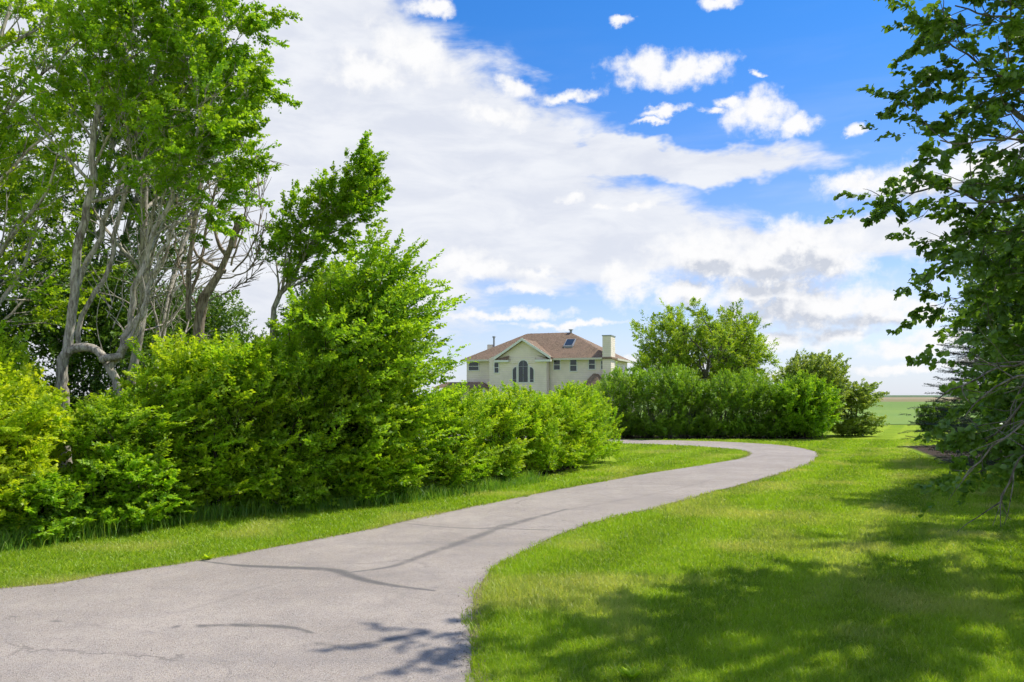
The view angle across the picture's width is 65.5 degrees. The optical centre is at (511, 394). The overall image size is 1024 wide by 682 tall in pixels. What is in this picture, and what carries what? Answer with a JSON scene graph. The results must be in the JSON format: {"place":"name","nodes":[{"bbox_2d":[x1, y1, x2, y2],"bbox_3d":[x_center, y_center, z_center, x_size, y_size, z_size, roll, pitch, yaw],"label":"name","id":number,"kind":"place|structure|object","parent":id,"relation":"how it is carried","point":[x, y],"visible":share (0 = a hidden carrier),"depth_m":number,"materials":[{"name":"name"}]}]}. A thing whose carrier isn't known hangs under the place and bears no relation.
{"place":"outdoors","nodes":[
{"label":"outdoors","id":0,"kind":"place"},
{"bbox_2d":[1,480,699,681],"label":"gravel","id":1,"kind":"structure","parent":0,"point":[465,656],"depth_m":7.20,"materials":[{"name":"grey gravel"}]},
{"bbox_2d":[0,435,817,681],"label":"driveway","id":2,"kind":"structure","parent":0,"point":[310,639],"depth_m":7.26,"materials":[{"name":"grey asphalt"}]},
{"bbox_2d":[0,424,1023,681],"bbox_3d":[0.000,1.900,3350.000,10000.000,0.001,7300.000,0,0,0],"label":"ground","id":3,"kind":"structure","parent":0,"point":[890,432],"depth_m":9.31,"materials":[{"name":"green plant"}]},
{"bbox_2d":[0,269,34,367],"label":"shade tree","id":4,"kind":"object","parent":3,"relation":"on","point":[3,305],"visible":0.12,"depth_m":16.99,"materials":[{"name":"green plant"}]},
{"bbox_2d":[0,96,58,298],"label":"poplar tree","id":5,"kind":"object","parent":3,"relation":"on","point":[19,260],"visible":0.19,"depth_m":17.39,"materials":[{"name":"green plant"}]},
{"bbox_2d":[0,320,69,500],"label":"shrub","id":6,"kind":"object","parent":3,"relation":"on","point":[22,346],"visible":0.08,"depth_m":12.96,"materials":[{"name":"green plant"}]},
{"bbox_2d":[0,345,77,533],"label":"yellow shrub","id":7,"kind":"object","parent":3,"relation":"on","point":[28,409],"visible":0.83,"depth_m":10.40,"materials":[{"name":"green plant"}]},
{"bbox_2d":[0,471,98,542],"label":"shrub","id":8,"kind":"object","parent":3,"relation":"on","point":[56,514],"visible":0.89,"depth_m":10.08,"materials":[{"name":"green plant"}]},
{"bbox_2d":[0,0,150,336],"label":"poplar tree","id":9,"kind":"object","parent":3,"relation":"on","point":[13,203],"visible":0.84,"depth_m":14.29,"materials":[{"name":"green plant"}]},
{"bbox_2d":[0,251,183,455],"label":"shade tree","id":10,"kind":"object","parent":3,"relation":"on","point":[53,342],"visible":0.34,"depth_m":16.90,"materials":[{"name":"green plant"}]},
{"bbox_2d":[1,9,216,400],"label":"poplar tree","id":11,"kind":"object","parent":3,"relation":"on","point":[90,237],"visible":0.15,"depth_m":18.45,"materials":[{"name":"green plant"}]},
{"bbox_2d":[48,393,191,480],"bbox_3d":[-7.705,0.904,15.970,3.568,1.992,3.759,0,0,38],"label":"shrub","id":12,"kind":"object","parent":3,"relation":"on","point":[88,453],"depth_m":15.48,"materials":[{"name":"green plant"}]},
{"bbox_2d":[63,439,182,532],"bbox_3d":[-5.389,1.257,11.130,1.296,1.286,1.370,0,0,33],"label":"shrub","id":13,"kind":"object","parent":3,"relation":"on","point":[121,461],"visible":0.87,"depth_m":10.93,"materials":[{"name":"green plant"}]},
{"bbox_2d":[17,386,235,520],"bbox_3d":[-5.756,0.872,11.996,2.976,2.056,2.825,0,0,-6],"label":"shrub","id":14,"kind":"object","parent":3,"relation":"on","point":[97,420],"visible":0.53,"depth_m":11.50,"materials":[{"name":"green plant"}]},
{"bbox_2d":[0,0,302,471],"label":"poplar tree","id":15,"kind":"object","parent":3,"relation":"on","point":[169,43],"visible":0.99,"depth_m":13.02,"materials":[{"name":"green plant"}]},
{"bbox_2d":[45,0,273,394],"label":"poplar tree","id":16,"kind":"object","parent":3,"relation":"on","point":[171,290],"visible":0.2,"depth_m":15.72,"materials":[{"name":"green plant"}]},
{"bbox_2d":[115,272,266,445],"bbox_3d":[-8.592,-0.602,21.045,3.773,5.005,4.365,0,0,29],"label":"shade tree","id":17,"kind":"object","parent":3,"relation":"on","point":[214,321],"visible":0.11,"depth_m":20.79,"materials":[{"name":"green plant"}]},
{"bbox_2d":[202,551,215,559],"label":"weed","id":18,"kind":"object","parent":3,"relation":"on","point":[210,555],"visible":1,"depth_m":9.14,"materials":[{"name":"green plant"}]},
{"bbox_2d":[137,332,288,485],"bbox_3d":[-5.433,0.326,15.280,3.271,3.148,3.446,0,0,-19],"label":"shrub","id":19,"kind":"object","parent":3,"relation":"on","point":[242,340],"depth_m":15.17,"materials":[{"name":"green plant"}]},
{"bbox_2d":[115,327,320,510],"bbox_3d":[-4.592,0.403,13.038,2.937,2.995,3.002,0,0,11],"label":"shrub","id":20,"kind":"object","parent":3,"relation":"on","point":[207,369],"visible":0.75,"depth_m":12.29,"materials":[{"name":"green plant"}]},
{"bbox_2d":[160,109,285,434],"bbox_3d":[-5.541,-2.050,15.343,2.150,7.871,1.915,0,0,37],"label":"dead tree","id":21,"kind":"object","parent":3,"relation":"on","point":[201,305],"visible":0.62,"depth_m":15.34,"materials":[{"name":"brown plant"}]},
{"bbox_2d":[0,468,553,554],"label":"tall grass","id":22,"kind":"structure","parent":3,"relation":"on","point":[213,512],"depth_m":12.49,"materials":[{"name":"green plant"}]},
{"bbox_2d":[217,329,373,512],"bbox_3d":[-3.785,0.374,13.663,2.882,3.052,2.736,0,0,-20],"label":"shrub","id":23,"kind":"object","parent":3,"relation":"on","point":[297,494],"visible":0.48,"depth_m":12.96,"materials":[{"name":"green plant"}]},
{"bbox_2d":[250,129,394,339],"bbox_3d":[-3.699,-1.603,15.577,2.749,6.982,2.199,0,0,0],"label":"young poplar","id":24,"kind":"object","parent":3,"relation":"on","point":[344,205],"visible":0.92,"depth_m":15.37,"materials":[{"name":"green plant"}]},
{"bbox_2d":[244,270,425,490],"bbox_3d":[-3.579,-0.348,15.781,3.633,4.496,3.515,0,0,-36],"label":"elm tree","id":25,"kind":"object","parent":3,"relation":"on","point":[302,289],"visible":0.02,"depth_m":15.66,"materials":[{"name":"green plant"}]},
{"bbox_2d":[242,225,478,510],"bbox_3d":[-2.696,-0.517,14.312,4.135,4.835,4.274,0,0,0],"label":"elm tree","id":26,"kind":"object","parent":3,"relation":"on","point":[374,322],"visible":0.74,"depth_m":13.66,"materials":[{"name":"green plant"}]},
{"bbox_2d":[290,358,441,500],"bbox_3d":[-2.672,0.601,14.483,2.790,2.597,2.852,0,0,-14],"label":"shrub","id":27,"kind":"object","parent":3,"relation":"on","point":[401,462],"visible":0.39,"depth_m":13.67,"materials":[{"name":"green plant"}]},
{"bbox_2d":[410,380,509,490],"bbox_3d":[-1.241,0.792,15.904,2.433,2.216,2.170,0,0,0],"label":"shrub","id":28,"kind":"object","parent":3,"relation":"on","point":[467,462],"visible":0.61,"depth_m":15.63,"materials":[{"name":"green plant"}]},
{"bbox_2d":[448,386,535,480],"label":"shrub","id":29,"kind":"object","parent":3,"relation":"on","point":[508,462],"visible":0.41,"depth_m":16.84,"materials":[{"name":"green plant"}]},
{"bbox_2d":[486,379,566,476],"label":"shrub","id":30,"kind":"object","parent":3,"relation":"on","point":[539,412],"visible":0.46,"depth_m":18.28,"materials":[{"name":"green plant"}]},
{"bbox_2d":[515,391,593,471],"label":"shrub","id":31,"kind":"object","parent":3,"relation":"on","point":[567,455],"visible":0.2,"depth_m":19.62,"materials":[{"name":"green plant"}]},
{"bbox_2d":[544,380,613,466],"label":"shrub","id":32,"kind":"object","parent":3,"relation":"on","point":[595,440],"visible":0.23,"depth_m":20.79,"materials":[{"name":"green plant"}]},
{"bbox_2d":[551,380,626,461],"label":"shrub","id":33,"kind":"object","parent":3,"relation":"on","point":[608,408],"visible":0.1,"depth_m":22.50,"materials":[{"name":"green plant"}]},
{"bbox_2d":[592,366,639,437],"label":"hedge shrub","id":34,"kind":"object","parent":3,"relation":"on","point":[608,390],"visible":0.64,"depth_m":34.81,"materials":[{"name":"green plant"}]},
{"bbox_2d":[605,361,653,437],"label":"hedge shrub","id":35,"kind":"object","parent":3,"relation":"on","point":[630,434],"visible":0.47,"depth_m":35.09,"materials":[{"name":"green plant"}]},
{"bbox_2d":[617,664,643,679],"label":"weed","id":36,"kind":"object","parent":3,"relation":"on","point":[626,672],"visible":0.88,"depth_m":5.31,"materials":[{"name":"green plant"}]},
{"bbox_2d":[621,370,668,437],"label":"hedge shrub","id":37,"kind":"object","parent":3,"relation":"on","point":[653,400],"visible":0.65,"depth_m":34.81,"materials":[{"name":"green plant"}]},
{"bbox_2d":[633,358,689,437],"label":"hedge shrub","id":38,"kind":"object","parent":3,"relation":"on","point":[667,432],"visible":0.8,"depth_m":34.59,"materials":[{"name":"green plant"}]},
{"bbox_2d":[660,364,709,437],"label":"hedge shrub","id":39,"kind":"object","parent":3,"relation":"on","point":[685,434],"visible":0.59,"depth_m":34.88,"materials":[{"name":"green plant"}]},
{"bbox_2d":[622,296,783,419],"bbox_3d":[9.581,-1.556,40.995,8.733,7.067,9.085,0,0,33],"label":"spreading tree","id":40,"kind":"object","parent":3,"relation":"on","point":[732,345],"visible":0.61,"depth_m":39.20,"materials":[{"name":"green plant"}]},
{"bbox_2d":[678,378,733,437],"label":"hedge shrub","id":41,"kind":"object","parent":3,"relation":"on","point":[702,432],"visible":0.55,"depth_m":34.94,"materials":[{"name":"green plant"}]},
{"bbox_2d":[697,368,746,438],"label":"hedge shrub","id":42,"kind":"object","parent":3,"relation":"on","point":[720,381],"visible":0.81,"depth_m":34.78,"materials":[{"name":"green plant"}]},
{"bbox_2d":[713,377,765,437],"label":"hedge shrub","id":43,"kind":"object","parent":3,"relation":"on","point":[741,431],"visible":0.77,"depth_m":34.64,"materials":[{"name":"green plant"}]},
{"bbox_2d":[727,366,778,437],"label":"hedge shrub","id":44,"kind":"object","parent":3,"relation":"on","point":[748,378],"visible":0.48,"depth_m":35.05,"materials":[{"name":"green plant"}]},
{"bbox_2d":[752,376,798,437],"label":"hedge shrub","id":45,"kind":"object","parent":3,"relation":"on","point":[772,433],"visible":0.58,"depth_m":34.76,"materials":[{"name":"green plant"}]},
{"bbox_2d":[769,369,817,437],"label":"hedge shrub","id":46,"kind":"object","parent":3,"relation":"on","point":[796,377],"visible":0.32,"depth_m":34.72,"materials":[{"name":"green plant"}]},
{"bbox_2d":[767,373,845,438],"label":"bush","id":47,"kind":"object","parent":3,"relation":"on","point":[822,399],"visible":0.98,"depth_m":33.89,"materials":[{"name":"green plant"}]},
{"bbox_2d":[772,348,851,436],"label":"bush","id":48,"kind":"object","parent":3,"relation":"on","point":[821,364],"visible":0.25,"depth_m":35.61,"materials":[{"name":"green plant"}]},
{"bbox_2d":[828,378,889,435],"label":"bush","id":49,"kind":"object","parent":3,"relation":"on","point":[855,424],"visible":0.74,"depth_m":36.37,"materials":[{"name":"green plant"}]},
{"bbox_2d":[824,0,1023,531],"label":"poplar tree","id":50,"kind":"object","parent":3,"relation":"on","point":[1004,81],"visible":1,"depth_m":9.04,"materials":[{"name":"green plant"}]},
{"bbox_2d":[912,401,968,430],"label":"bush","id":51,"kind":"object","parent":3,"relation":"on","point":[931,410],"visible":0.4,"depth_m":41.69,"materials":[{"name":"green plant"}]},
{"bbox_2d":[897,238,1009,461],"bbox_3d":[13.572,-1.350,22.330,4.842,6.500,4.967,0,0,0],"label":"spruce tree","id":52,"kind":"object","parent":3,"relation":"on","point":[944,409],"visible":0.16,"depth_m":22.86,"materials":[{"name":"green plant"}]},
{"bbox_2d":[927,211,1021,465],"bbox_3d":[12.173,-1.212,18.188,4.774,6.223,4.774,0,0,29],"label":"spruce tree","id":53,"kind":"object","parent":3,"relation":"on","point":[966,421],"visible":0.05,"depth_m":18.73,"materials":[{"name":"green plant"}]},
{"bbox_2d":[942,194,1023,463],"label":"shade tree","id":54,"kind":"object","parent":3,"relation":"on","point":[1016,310],"visible":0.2,"depth_m":15.82,"materials":[{"name":"green plant"}]},
{"bbox_2d":[945,171,1023,403],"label":"poplar tree","id":55,"kind":"object","parent":3,"relation":"on","point":[985,194],"visible":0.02,"depth_m":25.49,"materials":[{"name":"green plant"}]},
{"bbox_2d":[0,0,1023,394],"label":"sky","id":56,"kind":"structure","parent":0,"point":[580,166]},
{"bbox_2d":[75,395,981,423],"bbox_3d":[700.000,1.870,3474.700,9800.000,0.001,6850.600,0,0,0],"label":"field","id":57,"kind":"structure","parent":0,"point":[894,407],"depth_m":119.19,"materials":[{"name":"green plant"}]},
{"bbox_2d":[433,329,634,409],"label":"house","id":58,"kind":"structure","parent":0,"point":[543,363],"depth_m":92.39,"materials":[{"name":"beige paint"}]},
{"bbox_2d":[468,361,478,370],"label":"window","id":59,"kind":"structure","parent":58,"relation":"in","point":[474,366],"depth_m":95.62,"materials":[{"name":"white glass"}]},
{"bbox_2d":[494,362,498,372],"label":"window","id":60,"kind":"structure","parent":58,"relation":"in","point":[496,364],"depth_m":93.44,"materials":[{"name":"white glass"}]},
{"bbox_2d":[512,366,516,382],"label":"arched window","id":61,"kind":"structure","parent":58,"relation":"in","point":[514,371],"depth_m":92.62,"materials":[{"name":"white glass"}]},
{"bbox_2d":[518,359,528,382],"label":"arched window","id":62,"kind":"structure","parent":58,"relation":"in","point":[523,366],"depth_m":92.26,"materials":[{"name":"white glass"}]},
{"bbox_2d":[529,366,534,382],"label":"arched window","id":63,"kind":"structure","parent":58,"relation":"in","point":[531,370],"depth_m":91.92,"materials":[{"name":"white glass"}]},
{"bbox_2d":[553,360,560,369],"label":"window","id":64,"kind":"structure","parent":58,"relation":"in","point":[556,363],"depth_m":92.06,"materials":[{"name":"white glass"}]},
{"bbox_2d":[569,360,576,371],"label":"window","id":65,"kind":"structure","parent":58,"relation":"in","point":[572,363],"depth_m":91.39,"materials":[{"name":"white glass"}]},
{"bbox_2d":[588,360,595,369],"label":"window","id":66,"kind":"structure","parent":58,"relation":"in","point":[591,363],"depth_m":90.61,"materials":[{"name":"white glass"}]}
]}

